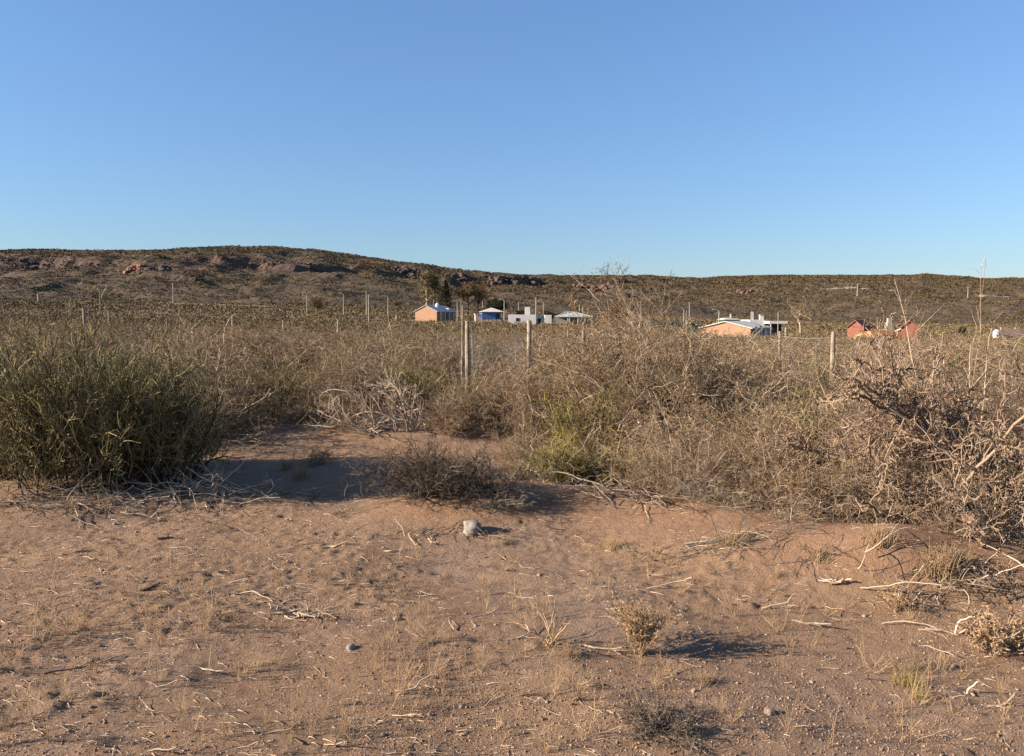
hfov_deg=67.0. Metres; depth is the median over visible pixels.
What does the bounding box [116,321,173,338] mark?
bare grey shrub
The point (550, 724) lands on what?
dry weed
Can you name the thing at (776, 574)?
grass tuft
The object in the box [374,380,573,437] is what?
brushwood heap
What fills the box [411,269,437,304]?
gum tree
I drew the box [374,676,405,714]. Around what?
straw weed
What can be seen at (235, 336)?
olive shrub
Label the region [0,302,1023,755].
ground
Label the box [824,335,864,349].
olive shrub
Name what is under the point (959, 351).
tan shrub
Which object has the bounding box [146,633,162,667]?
straw weed
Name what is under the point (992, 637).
straw bush
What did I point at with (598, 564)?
dry weed
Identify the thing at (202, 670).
dry weed
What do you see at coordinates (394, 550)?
dead branch
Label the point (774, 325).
flat canopy
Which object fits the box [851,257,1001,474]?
tall bare stems
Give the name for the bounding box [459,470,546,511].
grey thornbush
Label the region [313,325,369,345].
tan shrub
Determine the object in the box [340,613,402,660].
dry weed
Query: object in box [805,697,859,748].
straw weed
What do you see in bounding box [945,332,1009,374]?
tan shrub
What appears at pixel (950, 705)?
dry weed
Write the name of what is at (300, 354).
olive shrub
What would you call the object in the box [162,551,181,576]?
dry weed
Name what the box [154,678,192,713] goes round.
dry weed
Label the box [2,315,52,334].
tan shrub
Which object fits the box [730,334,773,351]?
olive shrub
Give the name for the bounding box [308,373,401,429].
tan shrub
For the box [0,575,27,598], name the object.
dry weed
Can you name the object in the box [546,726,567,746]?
dry weed
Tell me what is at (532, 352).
tan shrub
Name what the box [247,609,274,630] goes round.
dry weed
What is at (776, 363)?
tan shrub
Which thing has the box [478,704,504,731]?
dry weed
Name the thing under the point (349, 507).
grey thornbush
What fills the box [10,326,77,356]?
bare grey shrub
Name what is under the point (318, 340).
tan shrub
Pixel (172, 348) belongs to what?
tan shrub
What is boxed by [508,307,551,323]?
white building
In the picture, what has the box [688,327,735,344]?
tan shrub
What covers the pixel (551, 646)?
straw weed
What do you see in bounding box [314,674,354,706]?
dry weed
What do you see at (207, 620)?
dry weed
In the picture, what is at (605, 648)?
dead branch
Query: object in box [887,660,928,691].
green grass tuft
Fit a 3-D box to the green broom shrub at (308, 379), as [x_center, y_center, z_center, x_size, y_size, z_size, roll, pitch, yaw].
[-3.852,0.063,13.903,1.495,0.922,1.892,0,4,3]
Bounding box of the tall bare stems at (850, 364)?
[773,283,904,407]
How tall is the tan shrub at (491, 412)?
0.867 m
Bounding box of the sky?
[0,0,1023,277]
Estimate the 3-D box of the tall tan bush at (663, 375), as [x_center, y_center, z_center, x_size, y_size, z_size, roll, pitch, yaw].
[1.318,-0.285,9.313,2.550,2.344,3.637,-2,5,-28]
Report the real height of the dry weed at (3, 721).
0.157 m
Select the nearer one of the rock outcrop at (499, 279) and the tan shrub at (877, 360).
the tan shrub at (877, 360)
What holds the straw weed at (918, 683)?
on the ground
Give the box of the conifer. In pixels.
[436,280,458,307]
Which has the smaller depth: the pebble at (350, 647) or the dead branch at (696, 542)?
the pebble at (350, 647)
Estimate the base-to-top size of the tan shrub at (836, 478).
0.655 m
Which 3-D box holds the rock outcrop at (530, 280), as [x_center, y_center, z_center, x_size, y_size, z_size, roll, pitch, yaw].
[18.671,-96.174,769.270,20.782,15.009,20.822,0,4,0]
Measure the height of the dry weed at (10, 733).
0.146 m
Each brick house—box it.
[413,303,456,321]
[698,321,771,338]
[846,320,871,338]
[895,320,917,339]
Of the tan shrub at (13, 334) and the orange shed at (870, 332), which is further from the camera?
the orange shed at (870, 332)
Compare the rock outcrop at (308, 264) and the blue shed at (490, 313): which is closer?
the blue shed at (490, 313)
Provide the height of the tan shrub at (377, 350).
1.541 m
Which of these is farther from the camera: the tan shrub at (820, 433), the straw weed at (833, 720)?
the tan shrub at (820, 433)
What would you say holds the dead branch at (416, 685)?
on the ground
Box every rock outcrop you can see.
[0,257,56,268]
[60,262,108,268]
[118,263,148,273]
[141,265,174,271]
[226,251,282,268]
[288,262,332,272]
[391,265,424,278]
[441,273,476,282]
[482,275,522,284]
[521,274,540,285]
[570,281,622,291]
[725,288,762,294]
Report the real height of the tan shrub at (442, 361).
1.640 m
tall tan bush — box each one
[518,293,687,421]
[536,253,810,453]
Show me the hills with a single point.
(286, 268)
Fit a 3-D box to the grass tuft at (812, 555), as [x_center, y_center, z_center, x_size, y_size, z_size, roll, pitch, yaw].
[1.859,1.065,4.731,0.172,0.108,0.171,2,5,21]
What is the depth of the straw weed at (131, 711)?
3.08 m
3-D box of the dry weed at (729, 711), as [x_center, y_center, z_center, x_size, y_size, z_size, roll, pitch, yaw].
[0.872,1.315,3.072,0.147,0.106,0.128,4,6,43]
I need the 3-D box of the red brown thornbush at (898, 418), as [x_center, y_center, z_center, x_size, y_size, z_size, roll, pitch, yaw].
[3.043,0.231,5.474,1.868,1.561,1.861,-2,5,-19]
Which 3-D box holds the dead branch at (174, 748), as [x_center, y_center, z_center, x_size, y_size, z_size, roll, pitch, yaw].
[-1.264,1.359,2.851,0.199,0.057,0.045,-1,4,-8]
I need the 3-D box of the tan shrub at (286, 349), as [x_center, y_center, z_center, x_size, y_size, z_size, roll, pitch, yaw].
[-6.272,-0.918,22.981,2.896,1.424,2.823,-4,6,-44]
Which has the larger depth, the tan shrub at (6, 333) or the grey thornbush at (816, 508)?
the tan shrub at (6, 333)
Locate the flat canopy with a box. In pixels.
[765,321,787,336]
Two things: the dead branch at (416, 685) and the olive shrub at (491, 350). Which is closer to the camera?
the dead branch at (416, 685)
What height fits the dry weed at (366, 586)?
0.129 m
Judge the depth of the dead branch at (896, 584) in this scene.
4.33 m
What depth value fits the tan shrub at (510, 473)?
7.48 m
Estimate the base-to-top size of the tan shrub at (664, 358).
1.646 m
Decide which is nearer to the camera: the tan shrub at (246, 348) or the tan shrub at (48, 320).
the tan shrub at (246, 348)
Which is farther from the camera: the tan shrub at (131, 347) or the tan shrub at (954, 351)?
the tan shrub at (954, 351)
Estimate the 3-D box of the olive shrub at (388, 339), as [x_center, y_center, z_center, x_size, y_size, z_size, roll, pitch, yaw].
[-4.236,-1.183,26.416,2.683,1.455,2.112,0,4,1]
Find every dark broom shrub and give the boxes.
[218,361,290,398]
[531,342,570,384]
[675,371,792,442]
[702,359,866,482]
[795,347,861,406]
[816,361,901,426]
[920,371,1023,480]
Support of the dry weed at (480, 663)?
on the ground
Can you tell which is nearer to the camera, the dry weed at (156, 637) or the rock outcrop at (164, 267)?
the dry weed at (156, 637)
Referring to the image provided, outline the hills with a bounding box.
[0,246,1023,323]
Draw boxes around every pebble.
[346,643,354,650]
[764,707,774,715]
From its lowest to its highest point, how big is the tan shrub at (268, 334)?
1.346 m
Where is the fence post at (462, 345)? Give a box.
[461,306,463,388]
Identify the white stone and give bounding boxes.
[462,519,481,535]
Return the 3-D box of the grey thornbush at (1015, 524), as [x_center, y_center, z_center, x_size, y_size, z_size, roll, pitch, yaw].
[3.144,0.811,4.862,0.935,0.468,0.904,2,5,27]
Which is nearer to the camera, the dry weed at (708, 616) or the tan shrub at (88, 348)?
the dry weed at (708, 616)
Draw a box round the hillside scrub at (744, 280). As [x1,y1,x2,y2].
[0,245,1023,324]
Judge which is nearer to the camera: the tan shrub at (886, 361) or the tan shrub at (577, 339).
the tan shrub at (886, 361)
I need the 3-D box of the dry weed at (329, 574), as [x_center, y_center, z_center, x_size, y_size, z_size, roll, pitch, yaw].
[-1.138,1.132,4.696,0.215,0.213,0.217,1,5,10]
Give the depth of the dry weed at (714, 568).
4.76 m
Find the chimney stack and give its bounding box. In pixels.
[885,318,892,330]
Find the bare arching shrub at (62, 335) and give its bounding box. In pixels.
[6,311,90,386]
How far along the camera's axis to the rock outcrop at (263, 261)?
641.01 m
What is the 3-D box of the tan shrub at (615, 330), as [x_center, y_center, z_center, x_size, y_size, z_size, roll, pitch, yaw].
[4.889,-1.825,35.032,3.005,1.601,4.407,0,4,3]
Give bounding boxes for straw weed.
[0,567,22,587]
[0,635,15,670]
[10,516,35,545]
[13,673,43,722]
[15,590,55,636]
[34,535,65,566]
[38,619,78,647]
[51,552,66,579]
[83,596,107,626]
[106,671,166,714]
[119,654,140,671]
[126,694,154,722]
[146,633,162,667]
[172,733,189,754]
[175,577,206,610]
[176,565,196,592]
[210,685,229,736]
[370,681,403,713]
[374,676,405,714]
[377,674,393,702]
[383,588,398,612]
[390,606,426,643]
[399,638,411,669]
[423,706,441,755]
[435,694,454,723]
[540,585,553,619]
[546,632,557,657]
[594,673,613,718]
[628,638,648,665]
[776,622,800,653]
[784,686,811,726]
[795,601,810,624]
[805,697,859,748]
[853,625,867,666]
[856,710,876,742]
[863,684,885,711]
[890,668,930,706]
[896,700,946,741]
[898,699,935,743]
[907,661,930,702]
[917,722,944,752]
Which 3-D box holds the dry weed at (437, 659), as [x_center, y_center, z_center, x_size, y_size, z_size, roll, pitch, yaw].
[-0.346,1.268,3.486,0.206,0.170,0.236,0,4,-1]
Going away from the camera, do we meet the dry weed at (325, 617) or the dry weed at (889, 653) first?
the dry weed at (889, 653)
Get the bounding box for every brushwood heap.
[0,468,222,528]
[34,449,287,517]
[184,466,339,502]
[213,431,316,453]
[227,443,412,461]
[266,599,338,620]
[343,515,583,545]
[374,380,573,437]
[455,417,707,484]
[487,452,724,511]
[546,452,769,522]
[605,494,847,570]
[759,529,860,583]
[819,507,1023,614]
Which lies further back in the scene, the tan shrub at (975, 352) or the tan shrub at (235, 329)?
the tan shrub at (235, 329)
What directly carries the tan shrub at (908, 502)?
on the ground
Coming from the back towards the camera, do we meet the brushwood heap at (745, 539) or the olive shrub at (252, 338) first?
the olive shrub at (252, 338)
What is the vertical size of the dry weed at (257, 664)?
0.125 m
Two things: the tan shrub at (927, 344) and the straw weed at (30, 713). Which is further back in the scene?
the tan shrub at (927, 344)
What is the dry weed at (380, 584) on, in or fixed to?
on the ground
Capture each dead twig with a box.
[232,730,255,733]
[256,593,297,601]
[596,726,621,733]
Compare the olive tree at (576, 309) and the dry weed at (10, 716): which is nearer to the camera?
the dry weed at (10, 716)
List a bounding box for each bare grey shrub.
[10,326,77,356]
[73,326,152,371]
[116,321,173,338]
[269,333,347,358]
[274,328,320,343]
[345,326,372,348]
[413,330,453,353]
[430,340,504,382]
[452,332,488,349]
[473,330,493,342]
[493,328,540,362]
[521,331,585,366]
[525,324,592,354]
[724,335,763,347]
[813,346,867,366]
[856,339,930,359]
[963,346,1023,404]
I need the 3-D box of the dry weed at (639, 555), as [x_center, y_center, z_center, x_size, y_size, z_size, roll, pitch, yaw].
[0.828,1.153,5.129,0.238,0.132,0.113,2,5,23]
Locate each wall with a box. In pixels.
[477,319,506,322]
[1000,327,1023,338]
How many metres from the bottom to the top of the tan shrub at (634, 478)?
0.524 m
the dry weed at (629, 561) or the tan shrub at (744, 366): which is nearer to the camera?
the dry weed at (629, 561)
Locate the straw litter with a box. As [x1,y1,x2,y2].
[0,459,1023,755]
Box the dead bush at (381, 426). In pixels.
[300,361,459,435]
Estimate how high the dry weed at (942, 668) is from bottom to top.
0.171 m
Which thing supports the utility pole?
on the ground
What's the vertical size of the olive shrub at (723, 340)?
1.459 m
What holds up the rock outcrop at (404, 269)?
on the hills
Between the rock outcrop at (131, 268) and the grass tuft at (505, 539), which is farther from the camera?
the rock outcrop at (131, 268)
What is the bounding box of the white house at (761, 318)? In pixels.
[741,312,764,324]
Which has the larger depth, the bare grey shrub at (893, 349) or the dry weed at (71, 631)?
the bare grey shrub at (893, 349)
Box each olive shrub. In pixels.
[0,305,173,389]
[2,322,53,337]
[12,320,82,345]
[31,318,74,334]
[81,324,130,349]
[113,308,223,379]
[114,303,294,446]
[116,327,189,350]
[135,320,209,351]
[175,312,258,381]
[198,323,278,349]
[221,329,276,348]
[237,326,319,356]
[245,322,283,337]
[245,335,362,372]
[329,318,432,397]
[354,322,423,361]
[354,322,427,367]
[377,324,448,373]
[404,326,470,346]
[429,334,508,401]
[430,327,464,340]
[431,331,503,369]
[435,329,480,347]
[438,333,543,368]
[492,331,594,380]
[503,317,628,406]
[692,330,753,345]
[701,333,755,357]
[705,328,781,348]
[722,336,819,372]
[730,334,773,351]
[732,334,793,381]
[733,334,803,350]
[758,333,871,394]
[801,335,867,349]
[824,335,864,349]
[837,331,934,382]
[859,328,1003,413]
[899,335,985,378]
[902,332,957,349]
[920,329,1023,436]
[953,332,1009,357]
[967,342,1023,388]
[968,342,1023,377]
[975,331,1020,349]
[981,335,1023,357]
[994,332,1023,360]
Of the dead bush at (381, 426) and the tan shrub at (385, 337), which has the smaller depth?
the dead bush at (381, 426)
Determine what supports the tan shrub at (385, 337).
on the ground
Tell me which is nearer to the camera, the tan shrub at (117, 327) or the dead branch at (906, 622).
the dead branch at (906, 622)
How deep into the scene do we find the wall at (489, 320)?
179.31 m
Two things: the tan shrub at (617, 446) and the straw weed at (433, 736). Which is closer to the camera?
the straw weed at (433, 736)
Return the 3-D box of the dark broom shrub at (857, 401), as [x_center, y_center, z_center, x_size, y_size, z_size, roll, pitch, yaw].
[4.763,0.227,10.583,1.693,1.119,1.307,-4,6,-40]
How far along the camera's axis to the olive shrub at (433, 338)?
32.08 m
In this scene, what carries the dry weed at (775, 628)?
on the ground
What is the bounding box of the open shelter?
[555,311,592,324]
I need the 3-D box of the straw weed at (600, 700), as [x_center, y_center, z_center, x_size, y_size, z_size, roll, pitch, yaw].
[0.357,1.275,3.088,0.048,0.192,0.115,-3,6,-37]
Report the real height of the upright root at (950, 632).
0.124 m
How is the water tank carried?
on the ground
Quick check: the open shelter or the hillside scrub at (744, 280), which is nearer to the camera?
the open shelter
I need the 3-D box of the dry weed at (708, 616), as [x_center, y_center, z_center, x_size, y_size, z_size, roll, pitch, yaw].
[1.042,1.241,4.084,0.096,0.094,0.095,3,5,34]
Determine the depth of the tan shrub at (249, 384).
11.62 m
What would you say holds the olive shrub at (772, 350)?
on the ground
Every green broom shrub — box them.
[0,285,258,497]
[0,300,87,479]
[211,354,305,417]
[267,355,340,407]
[378,355,451,411]
[444,375,523,421]
[501,426,606,484]
[520,374,663,454]
[573,435,671,486]
[890,378,964,433]
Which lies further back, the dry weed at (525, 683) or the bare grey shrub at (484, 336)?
the bare grey shrub at (484, 336)
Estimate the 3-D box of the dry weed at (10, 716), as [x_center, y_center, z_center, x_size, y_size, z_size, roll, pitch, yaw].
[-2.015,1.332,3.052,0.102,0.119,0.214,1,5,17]
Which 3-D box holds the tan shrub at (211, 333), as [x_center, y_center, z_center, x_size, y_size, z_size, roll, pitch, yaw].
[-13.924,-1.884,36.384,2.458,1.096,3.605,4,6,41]
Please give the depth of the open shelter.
175.96 m
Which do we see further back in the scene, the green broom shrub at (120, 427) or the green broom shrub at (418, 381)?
the green broom shrub at (418, 381)
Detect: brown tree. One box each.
[446,280,488,314]
[469,285,491,313]
[786,300,813,332]
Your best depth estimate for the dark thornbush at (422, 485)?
6.18 m
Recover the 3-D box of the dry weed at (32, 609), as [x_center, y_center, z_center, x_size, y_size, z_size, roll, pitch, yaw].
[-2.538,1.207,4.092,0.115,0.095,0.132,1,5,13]
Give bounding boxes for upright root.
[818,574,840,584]
[925,616,974,634]
[952,681,977,695]
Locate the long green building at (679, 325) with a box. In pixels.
[646,320,703,331]
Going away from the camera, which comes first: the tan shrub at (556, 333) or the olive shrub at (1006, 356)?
the olive shrub at (1006, 356)
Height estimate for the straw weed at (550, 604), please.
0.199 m
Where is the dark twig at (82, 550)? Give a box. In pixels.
[75,548,95,551]
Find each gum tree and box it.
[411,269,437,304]
[419,273,451,304]
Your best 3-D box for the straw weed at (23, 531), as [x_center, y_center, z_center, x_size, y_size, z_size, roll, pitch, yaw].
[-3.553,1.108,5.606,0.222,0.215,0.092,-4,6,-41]
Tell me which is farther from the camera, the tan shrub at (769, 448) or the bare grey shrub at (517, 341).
the bare grey shrub at (517, 341)
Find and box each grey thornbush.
[330,495,360,517]
[437,434,553,502]
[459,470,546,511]
[660,466,794,518]
[718,468,880,523]
[822,457,944,523]
[899,478,1022,548]
[932,473,1023,555]
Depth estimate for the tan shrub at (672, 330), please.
33.05 m
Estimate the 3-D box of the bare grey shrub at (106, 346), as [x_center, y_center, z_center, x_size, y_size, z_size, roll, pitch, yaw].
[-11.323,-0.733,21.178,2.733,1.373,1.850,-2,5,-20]
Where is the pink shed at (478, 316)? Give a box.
[474,314,481,320]
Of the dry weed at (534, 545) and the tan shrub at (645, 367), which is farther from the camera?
the tan shrub at (645, 367)
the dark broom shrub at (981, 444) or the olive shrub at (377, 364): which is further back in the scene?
the olive shrub at (377, 364)
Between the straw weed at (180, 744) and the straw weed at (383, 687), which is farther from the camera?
the straw weed at (383, 687)
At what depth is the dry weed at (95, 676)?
3.35 m
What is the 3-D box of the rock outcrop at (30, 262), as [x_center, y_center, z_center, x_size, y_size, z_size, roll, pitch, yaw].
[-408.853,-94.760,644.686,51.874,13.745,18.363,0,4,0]
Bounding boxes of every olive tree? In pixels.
[303,296,324,309]
[390,298,403,312]
[567,306,589,313]
[603,303,631,319]
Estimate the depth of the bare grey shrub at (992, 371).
13.78 m
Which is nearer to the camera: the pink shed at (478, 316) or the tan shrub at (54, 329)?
the tan shrub at (54, 329)
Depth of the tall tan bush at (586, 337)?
9.48 m
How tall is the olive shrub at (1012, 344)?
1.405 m
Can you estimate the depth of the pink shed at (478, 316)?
202.37 m
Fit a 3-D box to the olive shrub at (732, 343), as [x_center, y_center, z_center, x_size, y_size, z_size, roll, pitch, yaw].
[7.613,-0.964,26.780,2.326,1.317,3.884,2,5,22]
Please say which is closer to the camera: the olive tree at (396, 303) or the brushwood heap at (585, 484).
the brushwood heap at (585, 484)
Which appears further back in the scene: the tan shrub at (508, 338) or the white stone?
the tan shrub at (508, 338)
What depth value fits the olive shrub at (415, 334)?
21.97 m
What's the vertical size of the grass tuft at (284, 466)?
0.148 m
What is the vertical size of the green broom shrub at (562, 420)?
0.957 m
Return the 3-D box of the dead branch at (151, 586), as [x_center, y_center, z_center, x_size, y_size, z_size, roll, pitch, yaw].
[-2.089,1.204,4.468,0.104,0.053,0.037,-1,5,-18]
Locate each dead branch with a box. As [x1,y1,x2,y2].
[44,656,118,673]
[90,496,121,504]
[140,582,159,591]
[147,737,196,751]
[158,533,176,539]
[199,667,223,671]
[233,587,272,601]
[257,609,299,617]
[284,613,315,618]
[323,541,348,547]
[384,548,405,551]
[394,674,433,691]
[468,604,501,617]
[579,643,624,654]
[648,577,692,587]
[683,537,716,545]
[762,593,795,608]
[791,619,831,626]
[830,577,844,584]
[860,581,940,588]
[881,621,936,628]
[917,645,953,654]
[987,693,1015,706]
[996,581,1020,588]
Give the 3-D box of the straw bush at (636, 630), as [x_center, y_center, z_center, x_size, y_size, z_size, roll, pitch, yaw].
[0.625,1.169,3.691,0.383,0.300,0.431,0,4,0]
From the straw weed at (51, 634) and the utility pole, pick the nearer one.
the straw weed at (51, 634)
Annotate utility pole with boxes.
[368,295,369,326]
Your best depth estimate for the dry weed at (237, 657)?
3.56 m
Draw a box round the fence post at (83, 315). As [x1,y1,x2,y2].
[82,309,85,323]
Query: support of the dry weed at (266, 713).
on the ground
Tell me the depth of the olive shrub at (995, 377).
10.34 m
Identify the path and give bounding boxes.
[86,301,283,306]
[806,287,892,290]
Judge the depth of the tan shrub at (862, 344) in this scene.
11.96 m
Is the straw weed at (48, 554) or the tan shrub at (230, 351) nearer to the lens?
the straw weed at (48, 554)
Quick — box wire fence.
[465,320,835,407]
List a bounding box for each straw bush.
[0,470,85,491]
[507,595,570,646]
[602,587,681,655]
[873,580,914,612]
[949,605,1023,657]
[986,603,1023,652]
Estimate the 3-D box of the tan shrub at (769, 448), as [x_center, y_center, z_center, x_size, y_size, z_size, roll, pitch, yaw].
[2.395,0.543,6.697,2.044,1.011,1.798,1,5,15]
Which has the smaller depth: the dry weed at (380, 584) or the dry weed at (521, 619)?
the dry weed at (521, 619)
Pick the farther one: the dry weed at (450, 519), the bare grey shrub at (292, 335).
the bare grey shrub at (292, 335)
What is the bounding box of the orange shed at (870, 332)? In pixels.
[864,330,901,338]
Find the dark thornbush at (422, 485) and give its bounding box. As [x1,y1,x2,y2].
[337,433,502,510]
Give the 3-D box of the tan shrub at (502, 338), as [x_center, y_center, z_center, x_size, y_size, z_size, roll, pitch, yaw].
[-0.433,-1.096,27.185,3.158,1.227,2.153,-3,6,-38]
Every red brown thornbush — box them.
[761,300,1023,547]
[789,324,1013,484]
[966,325,1023,478]
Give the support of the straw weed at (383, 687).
on the ground
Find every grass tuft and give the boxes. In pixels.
[275,457,296,470]
[286,463,314,481]
[497,538,510,545]
[554,635,584,659]
[600,533,622,549]
[691,667,718,686]
[716,525,754,547]
[769,567,784,579]
[805,545,829,563]
[858,520,905,548]
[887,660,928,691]
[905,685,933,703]
[907,545,970,581]
[925,539,978,570]
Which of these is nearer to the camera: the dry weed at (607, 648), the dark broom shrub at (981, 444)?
the dry weed at (607, 648)
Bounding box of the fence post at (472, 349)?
[472,329,472,378]
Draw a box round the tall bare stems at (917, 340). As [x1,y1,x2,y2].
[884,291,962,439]
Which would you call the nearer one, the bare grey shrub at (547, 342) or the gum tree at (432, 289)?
the bare grey shrub at (547, 342)
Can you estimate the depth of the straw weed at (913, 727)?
2.99 m
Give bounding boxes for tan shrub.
[0,313,58,361]
[0,318,21,336]
[0,322,33,349]
[0,324,22,344]
[0,328,54,358]
[1,319,32,355]
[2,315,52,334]
[3,330,100,368]
[4,321,73,345]
[10,314,60,332]
[14,333,95,378]
[19,314,99,359]
[25,336,145,380]
[42,322,138,342]
[54,317,97,338]
[57,326,129,357]
[83,328,147,351]
[93,314,163,365]
[94,330,164,376]
[121,303,271,426]
[130,300,236,381]
[153,370,284,448]
[159,319,207,333]
[163,322,242,359]
[165,325,202,345]
[189,334,264,376]
[191,321,262,365]
[196,326,251,342]
[200,330,272,365]
[203,357,303,425]
[206,390,300,437]
[211,323,279,343]
[221,323,248,337]
[226,326,444,428]
[238,322,340,381]
[243,328,279,349]
[260,322,295,341]
[262,329,329,351]
[263,323,335,369]
[270,350,384,421]
[274,333,381,378]
[283,328,340,352]
[295,325,382,366]
[295,329,437,388]
[295,443,336,467]
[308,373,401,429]
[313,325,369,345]
[313,333,375,363]
[315,323,428,394]
[315,346,448,413]
[330,328,393,352]
[374,320,429,341]
[374,325,415,346]
[383,318,508,391]
[384,331,460,379]
[395,368,500,429]
[397,325,443,359]
[407,338,614,435]
[407,382,497,436]
[413,334,475,352]
[448,369,564,431]
[459,333,513,355]
[464,418,551,463]
[470,332,525,378]
[475,371,572,445]
[477,344,609,422]
[481,329,536,362]
[488,451,532,479]
[502,331,548,349]
[503,335,575,372]
[510,329,592,358]
[515,262,746,457]
[528,295,806,438]
[528,365,696,458]
[540,315,780,418]
[540,326,770,435]
[542,326,571,337]
[552,327,599,345]
[556,324,655,369]
[567,323,643,363]
[580,315,620,347]
[587,383,734,485]
[595,322,636,342]
[598,323,653,341]
[601,326,650,350]
[604,375,815,486]
[605,436,702,494]
[606,326,701,382]
[613,309,684,342]
[613,317,705,351]
[616,422,732,502]
[619,428,775,506]
[635,336,727,378]
[643,319,692,342]
[657,331,729,358]
[666,336,782,370]
[672,408,832,506]
[674,361,908,458]
[674,386,878,493]
[677,318,822,412]
[680,360,895,487]
[687,416,842,509]
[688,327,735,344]
[702,321,830,400]
[706,342,788,369]
[714,339,769,359]
[716,335,797,387]
[732,410,940,520]
[737,441,869,519]
[748,329,986,455]
[758,328,870,384]
[759,328,803,356]
[761,342,846,359]
[765,435,930,524]
[776,394,980,495]
[793,340,838,360]
[804,340,870,373]
[805,333,859,367]
[812,309,946,403]
[822,339,892,359]
[830,340,909,361]
[835,342,925,372]
[851,449,1022,532]
[874,428,1023,529]
[880,334,926,351]
[890,337,1023,454]
[897,342,952,372]
[898,334,956,359]
[903,337,1021,383]
[925,339,985,375]
[932,332,985,347]
[937,333,1023,376]
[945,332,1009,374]
[974,354,1023,400]
[975,331,1017,350]
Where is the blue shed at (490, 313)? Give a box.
[480,308,502,320]
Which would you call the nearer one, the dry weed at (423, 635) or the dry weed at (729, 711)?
the dry weed at (729, 711)
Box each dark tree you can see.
[478,297,508,311]
[513,308,524,314]
[541,310,556,318]
[955,326,967,334]
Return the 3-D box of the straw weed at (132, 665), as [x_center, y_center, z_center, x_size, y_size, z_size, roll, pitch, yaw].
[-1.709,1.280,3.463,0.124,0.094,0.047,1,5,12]
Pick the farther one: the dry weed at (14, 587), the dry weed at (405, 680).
the dry weed at (14, 587)
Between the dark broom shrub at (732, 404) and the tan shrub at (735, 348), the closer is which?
the dark broom shrub at (732, 404)
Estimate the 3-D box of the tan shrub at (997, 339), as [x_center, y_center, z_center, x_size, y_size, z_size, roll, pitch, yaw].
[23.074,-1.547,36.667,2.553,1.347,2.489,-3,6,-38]
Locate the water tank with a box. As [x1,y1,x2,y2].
[992,329,1000,337]
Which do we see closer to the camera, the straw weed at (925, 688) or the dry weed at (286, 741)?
the dry weed at (286, 741)
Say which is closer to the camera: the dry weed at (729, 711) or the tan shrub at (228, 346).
the dry weed at (729, 711)
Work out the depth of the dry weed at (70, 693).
3.22 m
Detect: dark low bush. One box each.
[213,609,235,621]
[594,680,713,755]
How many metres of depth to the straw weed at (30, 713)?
3.11 m
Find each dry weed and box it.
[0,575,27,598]
[0,638,19,668]
[0,690,26,730]
[0,701,13,742]
[0,714,29,748]
[1,501,17,518]
[12,615,39,632]
[17,599,45,614]
[30,577,46,592]
[30,590,62,611]
[30,707,66,742]
[33,606,59,642]
[36,594,93,633]
[43,673,79,698]
[51,631,70,647]
[58,684,77,701]
[71,645,109,673]
[82,663,107,685]
[89,683,117,703]
[109,576,144,596]
[115,558,144,581]
[119,592,147,612]
[131,584,168,602]
[134,550,161,567]
[138,604,170,632]
[140,658,167,682]
[147,622,167,646]
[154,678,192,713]
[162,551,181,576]
[173,698,211,731]
[189,648,221,676]
[190,602,214,630]
[191,722,208,742]
[194,584,240,616]
[196,593,231,633]
[207,716,237,739]
[223,647,246,667]
[224,646,252,673]
[226,659,248,679]
[229,607,248,627]
[239,643,269,672]
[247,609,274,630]
[260,700,287,722]
[262,654,282,679]
[264,558,291,574]
[276,686,314,727]
[277,728,293,754]
[300,704,330,734]
[309,550,343,579]
[311,596,332,621]
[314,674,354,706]
[318,689,362,732]
[322,710,349,737]
[333,711,370,746]
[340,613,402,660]
[342,571,353,586]
[360,574,380,596]
[361,648,386,669]
[367,566,392,585]
[367,653,424,694]
[371,665,390,680]
[392,578,412,594]
[396,605,456,643]
[397,695,426,716]
[398,687,421,709]
[405,544,421,561]
[411,605,436,625]
[411,636,458,677]
[414,626,431,645]
[416,625,428,643]
[419,591,445,618]
[420,591,439,612]
[425,668,445,685]
[427,673,464,709]
[437,510,460,528]
[463,673,504,707]
[471,637,498,671]
[474,557,516,595]
[476,590,504,611]
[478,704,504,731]
[495,556,517,570]
[498,720,514,737]
[504,570,543,609]
[514,705,565,754]
[515,609,529,629]
[515,633,530,651]
[516,558,542,573]
[519,672,532,694]
[520,592,546,617]
[521,538,542,553]
[522,564,556,595]
[524,594,549,619]
[525,717,547,744]
[543,661,568,697]
[543,715,562,732]
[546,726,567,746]
[553,665,594,700]
[569,699,601,741]
[573,572,606,602]
[591,553,609,573]
[602,639,612,655]
[622,550,640,569]
[623,544,653,561]
[645,539,665,558]
[646,652,680,676]
[647,598,665,619]
[650,669,666,687]
[694,694,715,711]
[698,606,715,622]
[699,561,727,573]
[702,544,717,564]
[714,693,749,723]
[723,589,743,615]
[758,595,793,634]
[766,703,797,733]
[801,590,844,616]
[833,608,855,624]
[855,642,903,672]
[870,702,882,716]
[871,685,904,716]
[875,659,886,673]
[886,645,904,672]
[893,592,925,619]
[896,623,922,646]
[897,602,926,624]
[902,645,934,671]
[906,674,947,704]
[920,655,938,672]
[928,638,969,671]
[929,684,969,716]
[949,661,976,679]
[968,685,1016,724]
[978,669,1012,696]
[993,680,1022,701]
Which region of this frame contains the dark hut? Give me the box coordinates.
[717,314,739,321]
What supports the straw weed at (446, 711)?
on the ground
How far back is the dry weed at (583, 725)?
2.96 m
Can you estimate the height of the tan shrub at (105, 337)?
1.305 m
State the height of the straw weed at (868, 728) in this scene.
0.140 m
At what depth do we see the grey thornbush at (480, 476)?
6.18 m

